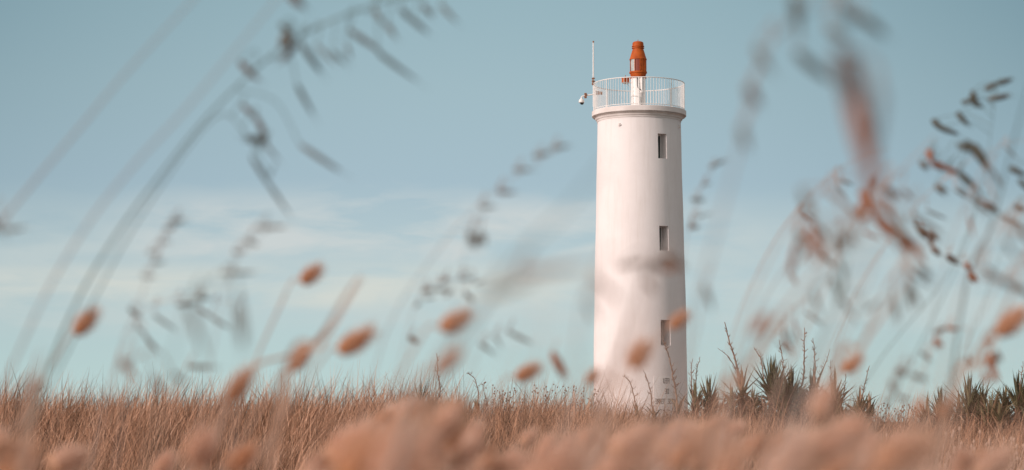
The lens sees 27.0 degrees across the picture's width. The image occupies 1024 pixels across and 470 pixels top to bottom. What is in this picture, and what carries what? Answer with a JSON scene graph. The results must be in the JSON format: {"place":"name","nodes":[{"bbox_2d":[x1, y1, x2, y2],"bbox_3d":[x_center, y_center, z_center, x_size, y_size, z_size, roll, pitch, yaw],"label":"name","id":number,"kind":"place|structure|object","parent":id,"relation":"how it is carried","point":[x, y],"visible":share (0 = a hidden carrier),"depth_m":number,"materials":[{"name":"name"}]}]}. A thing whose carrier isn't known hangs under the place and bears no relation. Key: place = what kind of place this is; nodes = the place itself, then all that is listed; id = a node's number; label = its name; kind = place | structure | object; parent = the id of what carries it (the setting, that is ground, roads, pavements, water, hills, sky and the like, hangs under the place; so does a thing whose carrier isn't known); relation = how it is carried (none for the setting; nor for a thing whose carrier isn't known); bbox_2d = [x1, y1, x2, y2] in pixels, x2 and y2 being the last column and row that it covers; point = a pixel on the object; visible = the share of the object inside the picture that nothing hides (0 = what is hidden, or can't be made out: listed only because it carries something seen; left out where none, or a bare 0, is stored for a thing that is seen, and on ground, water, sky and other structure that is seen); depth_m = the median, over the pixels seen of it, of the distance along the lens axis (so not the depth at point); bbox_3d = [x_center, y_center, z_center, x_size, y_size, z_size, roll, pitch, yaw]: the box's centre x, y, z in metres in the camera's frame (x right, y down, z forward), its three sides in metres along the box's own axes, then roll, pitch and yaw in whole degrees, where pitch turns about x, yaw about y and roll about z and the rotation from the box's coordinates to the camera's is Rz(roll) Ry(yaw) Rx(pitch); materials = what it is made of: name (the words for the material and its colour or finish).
{"place":"outdoors","nodes":[
{"label":"outdoors","id":0,"kind":"place"},
{"bbox_2d":[0,431,48,469],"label":"bunny tail grass","id":1,"kind":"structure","parent":0,"point":[33,450],"depth_m":0.74,"materials":[{"name":"beige"}]},
{"bbox_2d":[36,441,96,469],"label":"bunny tail grass","id":2,"kind":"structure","parent":0,"point":[66,459],"depth_m":1.26,"materials":[{"name":"beige"}]},
{"bbox_2d":[115,208,186,469],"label":"oat grass","id":3,"kind":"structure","parent":0,"point":[171,227],"depth_m":1.10,"materials":[{"name":"beige"}]},
{"bbox_2d":[151,447,180,469],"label":"bunny tail grass","id":4,"kind":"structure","parent":0,"point":[163,462],"depth_m":1.48,"materials":[{"name":"beige"}]},
{"bbox_2d":[217,434,266,469],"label":"bunny tail grass","id":5,"kind":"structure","parent":0,"point":[243,457],"depth_m":1.15,"materials":[{"name":"beige"}]},
{"bbox_2d":[427,429,455,469],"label":"bunny tail grass","id":6,"kind":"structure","parent":0,"point":[438,456],"depth_m":0.90,"materials":[{"name":"beige"}]},
{"bbox_2d":[433,215,485,414],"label":"oat grass","id":7,"kind":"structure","parent":0,"point":[480,236],"depth_m":1.05,"materials":[{"name":"beige"}]},
{"bbox_2d":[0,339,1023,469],"bbox_3d":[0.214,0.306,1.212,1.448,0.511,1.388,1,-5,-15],"label":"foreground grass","id":8,"kind":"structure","parent":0,"point":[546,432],"depth_m":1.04,"materials":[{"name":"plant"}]},
{"bbox_2d":[0,0,1023,421],"label":"sky","id":9,"kind":"structure","parent":0,"point":[505,80],"materials":[{"name":"blue"}]},
{"bbox_2d":[530,338,567,461],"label":"oat grass","id":10,"kind":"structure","parent":0,"point":[557,362],"depth_m":1.25,"materials":[{"name":"beige"}]},
{"bbox_2d":[556,365,600,442],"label":"bunny tail grass","id":11,"kind":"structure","parent":0,"point":[594,374],"depth_m":1.15,"materials":[{"name":"beige"}]},
{"bbox_2d":[650,156,727,459],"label":"oat grass","id":12,"kind":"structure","parent":0,"point":[695,200],"depth_m":1.45,"materials":[{"name":"beige"}]},
{"bbox_2d":[669,264,713,469],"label":"oat grass","id":13,"kind":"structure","parent":0,"point":[706,292],"depth_m":0.89,"materials":[{"name":"beige"}]},
{"bbox_2d":[406,239,1023,469],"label":"grass","id":14,"kind":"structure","parent":0,"point":[874,457],"depth_m":0.47,"materials":[{"name":"plant"}]},
{"bbox_2d":[707,431,750,469],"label":"bunny tail grass","id":15,"kind":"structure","parent":0,"point":[733,463],"depth_m":0.72,"materials":[{"name":"beige"}]},
{"bbox_2d":[741,427,767,457],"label":"bunny tail grass","id":16,"kind":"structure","parent":0,"point":[756,447],"depth_m":1.40,"materials":[{"name":"beige"}]},
{"bbox_2d":[720,186,862,469],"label":"oat grass","id":17,"kind":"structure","parent":0,"point":[814,249],"depth_m":0.70,"materials":[{"name":"beige"}]},
{"bbox_2d":[801,380,838,434],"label":"bunny tail grass","id":18,"kind":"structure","parent":0,"point":[820,407],"depth_m":0.80,"materials":[{"name":"beige"}]},
{"bbox_2d":[778,46,884,469],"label":"oat grass","id":19,"kind":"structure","parent":0,"point":[853,93],"depth_m":0.43,"materials":[{"name":"beige"}]},
{"bbox_2d":[778,257,888,455],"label":"oat grass","id":20,"kind":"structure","parent":0,"point":[834,282],"depth_m":0.95,"materials":[{"name":"grey"}]},
{"bbox_2d":[830,410,876,450],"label":"bunny tail grass","id":21,"kind":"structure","parent":0,"point":[856,422],"depth_m":0.96,"materials":[{"name":"beige"}]},
{"bbox_2d":[855,355,929,463],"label":"oat grass","id":22,"kind":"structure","parent":0,"point":[899,369],"depth_m":1.15,"materials":[{"name":"beige"}]},
{"bbox_2d":[844,242,941,459],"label":"oat grass","id":23,"kind":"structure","parent":0,"point":[910,289],"depth_m":0.99,"materials":[{"name":"beige"}]},
{"bbox_2d":[864,426,1023,469],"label":"bunny tail meadow","id":24,"kind":"structure","parent":0,"point":[972,446],"depth_m":9.62,"materials":[{"name":"beige"}]},
{"bbox_2d":[919,144,1009,432],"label":"oat grass","id":25,"kind":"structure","parent":0,"point":[976,200],"depth_m":1.33,"materials":[{"name":"beige"}]},
{"bbox_2d":[923,302,1023,469],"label":"bunny tail grass","id":26,"kind":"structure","parent":0,"point":[1010,324],"depth_m":1.08,"materials":[{"name":"beige"}]},
{"bbox_2d":[930,201,1023,469],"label":"oat grass","id":27,"kind":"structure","parent":0,"point":[990,274],"depth_m":0.84,"materials":[{"name":"beige"}]},
{"bbox_3d":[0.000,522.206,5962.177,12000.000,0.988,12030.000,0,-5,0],"label":"ground","id":28,"kind":"structure","parent":0,"visible":0},
{"bbox_2d":[16,352,40,469],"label":"grass blade","id":29,"kind":"object","parent":28,"relation":"on","point":[31,386],"depth_m":0.70,"materials":[{"name":"plant"}]},
{"bbox_2d":[8,302,103,440],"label":"bunny tail grass","id":30,"kind":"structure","parent":28,"relation":"on","point":[82,325],"depth_m":1.15,"materials":[{"name":"beige"}]},
{"bbox_2d":[0,0,192,242],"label":"oat grass","id":31,"kind":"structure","parent":28,"relation":"on","point":[10,229],"depth_m":1.00,"materials":[{"name":"beige"}]},
{"bbox_2d":[88,338,191,469],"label":"oat grass","id":32,"kind":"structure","parent":28,"relation":"on","point":[129,370],"depth_m":0.85,"materials":[{"name":"beige"}]},
{"bbox_2d":[0,0,310,394],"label":"oat grass","id":33,"kind":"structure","parent":28,"relation":"on","point":[299,3],"depth_m":0.95,"materials":[{"name":"beige"}]},
{"bbox_2d":[29,96,295,434],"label":"oat grass","id":34,"kind":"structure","parent":28,"relation":"on","point":[257,138],"depth_m":1.15,"materials":[{"name":"grey"}]},
{"bbox_2d":[91,284,245,469],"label":"oat grass","id":35,"kind":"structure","parent":28,"relation":"on","point":[146,337],"depth_m":1.30,"materials":[{"name":"beige"}]},
{"bbox_2d":[145,270,245,469],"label":"oat grass","id":36,"kind":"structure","parent":28,"relation":"on","point":[240,321],"depth_m":0.62,"materials":[{"name":"grey"}]},
{"bbox_2d":[170,420,220,469],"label":"bunny tail grass","id":37,"kind":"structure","parent":28,"relation":"on","point":[196,446],"depth_m":0.80,"materials":[{"name":"beige"}]},
{"bbox_2d":[190,434,225,469],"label":"bunny tail grass","id":38,"kind":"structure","parent":28,"relation":"on","point":[204,461],"depth_m":0.81,"materials":[{"name":"beige"}]},
{"bbox_2d":[187,361,262,469],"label":"bunny tail grass","id":39,"kind":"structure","parent":28,"relation":"on","point":[234,392],"depth_m":0.88,"materials":[{"name":"beige"}]},
{"bbox_2d":[190,214,289,469],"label":"oat grass","id":40,"kind":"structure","parent":28,"relation":"on","point":[251,242],"depth_m":1.10,"materials":[{"name":"beige"}]},
{"bbox_2d":[30,0,457,423],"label":"oat grass","id":41,"kind":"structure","parent":28,"relation":"on","point":[285,39],"depth_m":1.12,"materials":[{"name":"grey"}]},
{"bbox_2d":[224,347,317,469],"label":"bunny tail grass","id":42,"kind":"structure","parent":28,"relation":"on","point":[302,359],"depth_m":1.10,"materials":[{"name":"beige"}]},
{"bbox_2d":[229,260,327,453],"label":"bunny tail grass","id":43,"kind":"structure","parent":28,"relation":"on","point":[309,274],"depth_m":1.25,"materials":[{"name":"beige"}]},
{"bbox_2d":[206,275,360,469],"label":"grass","id":44,"kind":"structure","parent":28,"relation":"on","point":[224,417],"depth_m":1.15,"materials":[{"name":"beige"}]},
{"bbox_2d":[265,275,361,469],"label":"grass blade","id":45,"kind":"object","parent":28,"relation":"on","point":[296,348],"depth_m":0.85,"materials":[{"name":"plant"}]},
{"bbox_2d":[251,318,382,469],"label":"bunny tail grass","id":46,"kind":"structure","parent":28,"relation":"on","point":[356,341],"depth_m":1.08,"materials":[{"name":"beige"}]},
{"bbox_2d":[308,414,380,469],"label":"bunny tail grass","id":47,"kind":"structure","parent":28,"relation":"on","point":[332,455],"depth_m":0.94,"materials":[{"name":"beige"}]},
{"bbox_2d":[333,396,436,469],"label":"bunny tail grass","id":48,"kind":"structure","parent":28,"relation":"on","point":[352,457],"depth_m":0.53,"materials":[{"name":"beige"}]},
{"bbox_2d":[364,412,433,469],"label":"bunny tail grass","id":49,"kind":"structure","parent":28,"relation":"on","point":[385,460],"depth_m":0.51,"materials":[{"name":"beige"}]},
{"bbox_2d":[408,406,441,435],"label":"bunny tail grass","id":50,"kind":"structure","parent":28,"relation":"on","point":[430,419],"depth_m":0.90,"materials":[{"name":"beige"}]},
{"bbox_2d":[370,303,480,428],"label":"bunny tail grass","id":51,"kind":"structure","parent":28,"relation":"on","point":[452,322],"depth_m":1.02,"materials":[{"name":"beige"}]},
{"bbox_2d":[412,422,443,464],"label":"bunny tail grass","id":52,"kind":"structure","parent":28,"relation":"on","point":[431,442],"depth_m":0.82,"materials":[{"name":"beige"}]},
{"bbox_2d":[392,341,466,428],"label":"bunny tail grass","id":53,"kind":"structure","parent":28,"relation":"on","point":[451,364],"depth_m":0.72,"materials":[{"name":"beige"}]},
{"bbox_2d":[383,267,485,426],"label":"oat grass","id":54,"kind":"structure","parent":28,"relation":"on","point":[443,280],"depth_m":1.30,"materials":[{"name":"beige"}]},
{"bbox_2d":[431,391,474,443],"bbox_3d":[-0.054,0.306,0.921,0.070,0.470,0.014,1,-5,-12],"label":"bunny tail grass","id":55,"kind":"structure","parent":28,"relation":"on","point":[447,420],"depth_m":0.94,"materials":[{"name":"beige"}]},
{"bbox_2d":[439,432,483,469],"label":"bunny tail grass","id":56,"kind":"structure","parent":28,"relation":"on","point":[462,459],"depth_m":1.25,"materials":[{"name":"beige"}]},
{"bbox_2d":[359,136,568,423],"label":"oat grass","id":57,"kind":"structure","parent":28,"relation":"on","point":[556,147],"depth_m":1.15,"materials":[{"name":"beige"}]},
{"bbox_2d":[463,417,487,469],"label":"bunny tail grass","id":58,"kind":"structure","parent":28,"relation":"on","point":[479,437],"depth_m":1.29,"materials":[{"name":"beige"}]},
{"bbox_2d":[470,447,504,469],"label":"bunny tail grass","id":59,"kind":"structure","parent":28,"relation":"on","point":[486,462],"depth_m":1.10,"materials":[{"name":"beige"}]},
{"bbox_2d":[448,318,538,467],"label":"oat grass","id":60,"kind":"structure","parent":28,"relation":"on","point":[498,341],"depth_m":1.34,"materials":[{"name":"beige"}]},
{"bbox_2d":[452,358,544,469],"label":"bunny tail grass","id":61,"kind":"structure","parent":28,"relation":"on","point":[523,377],"depth_m":1.25,"materials":[{"name":"beige"}]},
{"bbox_2d":[391,243,609,469],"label":"oat grass","id":62,"kind":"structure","parent":28,"relation":"on","point":[534,271],"depth_m":0.50,"materials":[{"name":"beige"}]},
{"bbox_2d":[394,159,607,469],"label":"grass stem","id":63,"kind":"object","parent":28,"relation":"on","point":[467,328],"depth_m":0.46,"materials":[{"name":"grey"}]},
{"bbox_2d":[0,359,1023,469],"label":"dune grass","id":64,"kind":"structure","parent":28,"relation":"on","point":[299,420],"depth_m":28.03,"materials":[{"name":"beige plant"}]},
{"bbox_2d":[495,442,530,469],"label":"bunny tail grass","id":65,"kind":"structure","parent":28,"relation":"on","point":[506,464],"depth_m":1.11,"materials":[{"name":"beige"}]},
{"bbox_2d":[514,426,595,469],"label":"bunny tail grass","id":66,"kind":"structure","parent":28,"relation":"on","point":[560,458],"depth_m":0.52,"materials":[{"name":"beige"}]},
{"bbox_2d":[566,246,624,445],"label":"oat grass","id":67,"kind":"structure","parent":28,"relation":"on","point":[604,287],"depth_m":0.60,"materials":[{"name":"beige"}]},
{"bbox_2d":[587,304,640,469],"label":"grass blade","id":68,"kind":"object","parent":28,"relation":"on","point":[603,378],"depth_m":0.55,"materials":[{"name":"plant"}]},
{"bbox_2d":[581,333,657,469],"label":"bunny tail grass","id":69,"kind":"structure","parent":28,"relation":"on","point":[634,353],"depth_m":0.95,"materials":[{"name":"beige"}]},
{"bbox_2d":[596,421,651,461],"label":"bunny tail grass","id":70,"kind":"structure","parent":28,"relation":"on","point":[619,441],"depth_m":0.85,"materials":[{"name":"beige"}]},
{"bbox_2d":[584,421,664,455],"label":"bunny tail grass","id":71,"kind":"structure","parent":28,"relation":"on","point":[648,432],"depth_m":1.05,"materials":[{"name":"beige"}]},
{"bbox_2d":[585,235,689,469],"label":"oat grass","id":72,"kind":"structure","parent":28,"relation":"on","point":[673,261],"depth_m":0.82,"materials":[{"name":"beige"}]},
{"bbox_2d":[592,41,687,421],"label":"lighthouse","id":73,"kind":"object","parent":28,"relation":"on","point":[639,198],"visible":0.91,"depth_m":91.83,"materials":[{"name":"white paint"}]},
{"bbox_2d":[596,307,692,454],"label":"bunny tail grass","id":74,"kind":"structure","parent":28,"relation":"on","point":[678,320],"depth_m":1.22,"materials":[{"name":"beige"}]},
{"bbox_2d":[638,417,698,469],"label":"bunny tail grass","id":75,"kind":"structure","parent":28,"relation":"on","point":[679,430],"depth_m":0.96,"materials":[{"name":"beige"}]},
{"bbox_2d":[655,427,708,469],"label":"bunny tail grass","id":76,"kind":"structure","parent":28,"relation":"on","point":[681,455],"depth_m":0.83,"materials":[{"name":"beige"}]},
{"bbox_2d":[679,358,708,419],"bbox_3d":[2.755,2.535,31.582,0.711,1.460,0.620,-4,-7,40],"label":"yucca plant","id":77,"kind":"object","parent":28,"relation":"on","point":[694,391],"visible":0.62,"depth_m":31.49,"materials":[{"name":"green plant"}]},
{"bbox_2d":[687,431,719,469],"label":"bunny tail grass","id":78,"kind":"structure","parent":28,"relation":"on","point":[700,461],"depth_m":1.05,"materials":[{"name":"beige"}]},
{"bbox_2d":[481,381,936,436],"bbox_3d":[2.974,2.640,30.887,6.910,1.104,3.921,0,-5,0],"label":"seed weed","id":79,"kind":"object","parent":28,"relation":"on","point":[901,417],"visible":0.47,"depth_m":30.64,"materials":[{"name":"plant"}]},
{"bbox_2d":[697,322,789,431],"bbox_3d":[3.347,2.287,31.297,1.467,2.016,1.108,0,-5,0],"label":"yucca plant","id":80,"kind":"object","parent":28,"relation":"on","point":[748,399],"visible":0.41,"depth_m":31.20,"materials":[{"name":"green plant"}]},
{"bbox_2d":[704,303,783,469],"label":"grass blade","id":81,"kind":"object","parent":28,"relation":"on","point":[722,387],"depth_m":0.80,"materials":[{"name":"plant"}]},
{"bbox_2d":[711,340,815,430],"bbox_3d":[3.814,2.484,31.366,1.946,1.892,1.336,0,-5,0],"label":"yucca plant","id":82,"kind":"object","parent":28,"relation":"on","point":[771,374],"visible":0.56,"depth_m":31.26,"materials":[{"name":"green plant"}]},
{"bbox_2d":[661,0,891,469],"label":"oat grass","id":83,"kind":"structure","parent":28,"relation":"on","point":[848,11],"depth_m":0.62,"materials":[{"name":"beige"}]},
{"bbox_2d":[739,296,826,469],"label":"oat grass","id":84,"kind":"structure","parent":28,"relation":"on","point":[785,341],"depth_m":1.49,"materials":[{"name":"beige"}]},
{"bbox_2d":[762,426,819,469],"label":"bunny tail grass","id":85,"kind":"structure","parent":28,"relation":"on","point":[799,465],"depth_m":0.72,"materials":[{"name":"beige"}]},
{"bbox_2d":[716,171,866,468],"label":"oat grass","id":86,"kind":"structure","parent":28,"relation":"on","point":[819,228],"depth_m":0.93,"materials":[{"name":"beige"}]},
{"bbox_2d":[720,211,880,448],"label":"oat grass","id":87,"kind":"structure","parent":28,"relation":"on","point":[824,258],"depth_m":1.35,"materials":[{"name":"beige"}]},
{"bbox_2d":[720,148,888,382],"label":"oat grass","id":88,"kind":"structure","parent":28,"relation":"on","point":[838,189],"depth_m":1.84,"materials":[{"name":"beige"}]},
{"bbox_2d":[815,424,856,461],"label":"bunny tail grass","id":89,"kind":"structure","parent":28,"relation":"on","point":[834,445],"depth_m":0.83,"materials":[{"name":"beige"}]},
{"bbox_2d":[743,135,935,469],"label":"oat grass","id":90,"kind":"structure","parent":28,"relation":"on","point":[863,205],"depth_m":1.15,"materials":[{"name":"beige"}]},
{"bbox_2d":[802,360,877,425],"bbox_3d":[4.826,2.593,31.801,1.484,1.465,1.089,0,-5,0],"label":"yucca plant","id":91,"kind":"object","parent":28,"relation":"on","point":[841,400],"visible":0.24,"depth_m":31.73,"materials":[{"name":"green plant"}]},
{"bbox_2d":[826,351,865,388],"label":"bunny tail grass","id":92,"kind":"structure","parent":28,"relation":"on","point":[854,365],"depth_m":1.28,"materials":[{"name":"beige"}]},
{"bbox_2d":[764,187,948,467],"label":"oat grass","id":93,"kind":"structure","parent":28,"relation":"on","point":[900,231],"depth_m":0.83,"materials":[{"name":"beige"}]},
{"bbox_2d":[824,366,894,434],"bbox_3d":[5.144,2.648,31.458,1.336,1.445,1.023,2,-5,-21],"label":"yucca plant","id":94,"kind":"object","parent":28,"relation":"on","point":[860,402],"visible":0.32,"depth_m":31.46,"materials":[{"name":"green plant"}]},
{"bbox_2d":[819,240,931,469],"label":"grass blade","id":95,"kind":"object","parent":28,"relation":"on","point":[861,344],"depth_m":0.90,"materials":[{"name":"plant"}]},
{"bbox_2d":[799,224,977,427],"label":"oat grass","id":96,"kind":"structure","parent":28,"relation":"on","point":[949,258],"depth_m":1.89,"materials":[{"name":"beige"}]},
{"bbox_2d":[851,423,946,469],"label":"bunny tail grass","id":97,"kind":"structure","parent":28,"relation":"on","point":[891,464],"depth_m":0.72,"materials":[{"name":"beige"}]},
{"bbox_2d":[818,137,1021,426],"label":"oat grass","id":98,"kind":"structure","parent":28,"relation":"on","point":[938,215],"depth_m":1.71,"materials":[{"name":"beige"}]},
{"bbox_2d":[880,316,970,438],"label":"oat grass","id":99,"kind":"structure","parent":28,"relation":"on","point":[937,342],"depth_m":1.45,"materials":[{"name":"beige"}]},
{"bbox_2d":[846,78,1012,414],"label":"oat grass","id":100,"kind":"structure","parent":28,"relation":"on","point":[972,99],"depth_m":1.90,"materials":[{"name":"grey"}]},
{"bbox_2d":[871,139,999,432],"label":"oat grass","id":101,"kind":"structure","parent":28,"relation":"on","point":[975,150],"depth_m":1.59,"materials":[{"name":"grey"}]},
{"bbox_2d":[945,439,978,469],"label":"bunny tail grass","id":102,"kind":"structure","parent":28,"relation":"on","point":[958,461],"depth_m":1.22,"materials":[{"name":"beige"}]},
{"bbox_2d":[942,327,1001,453],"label":"oat grass","id":103,"kind":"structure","parent":28,"relation":"on","point":[990,359],"depth_m":1.29,"materials":[{"name":"beige"}]},
{"bbox_2d":[932,162,1023,414],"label":"oat grass","id":104,"kind":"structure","parent":28,"relation":"on","point":[1015,170],"depth_m":1.70,"materials":[{"name":"grey"}]},
{"bbox_2d":[934,259,1023,469],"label":"grass blade","id":105,"kind":"object","parent":28,"relation":"on","point":[976,363],"depth_m":0.90,"materials":[{"name":"plant"}]},
{"bbox_2d":[943,372,1016,441],"bbox_3d":[6.639,2.663,30.772,1.452,1.416,1.223,0,-5,0],"label":"yucca plant","id":106,"kind":"object","parent":28,"relation":"on","point":[976,396],"visible":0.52,"depth_m":30.78,"materials":[{"name":"green plant"}]},
{"bbox_2d":[949,101,1023,384],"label":"grass blade","id":107,"kind":"object","parent":28,"relation":"on","point":[963,300],"depth_m":1.20,"materials":[{"name":"grey"}]},
{"bbox_2d":[962,386,1020,442],"bbox_3d":[6.913,2.730,30.377,1.336,1.199,0.984,-3,-6,30],"label":"yucca plant","id":108,"kind":"object","parent":28,"relation":"on","point":[994,407],"visible":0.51,"depth_m":30.37,"materials":[{"name":"green plant"}]},
{"bbox_2d":[972,443,1015,469],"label":"bunny tail grass","id":109,"kind":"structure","parent":28,"relation":"on","point":[999,456],"depth_m":1.14,"materials":[{"name":"beige"}]},
{"bbox_2d":[980,366,1023,440],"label":"yucca plant","id":110,"kind":"object","parent":28,"relation":"on","point":[1017,395],"visible":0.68,"depth_m":30.69,"materials":[{"name":"green plant"}]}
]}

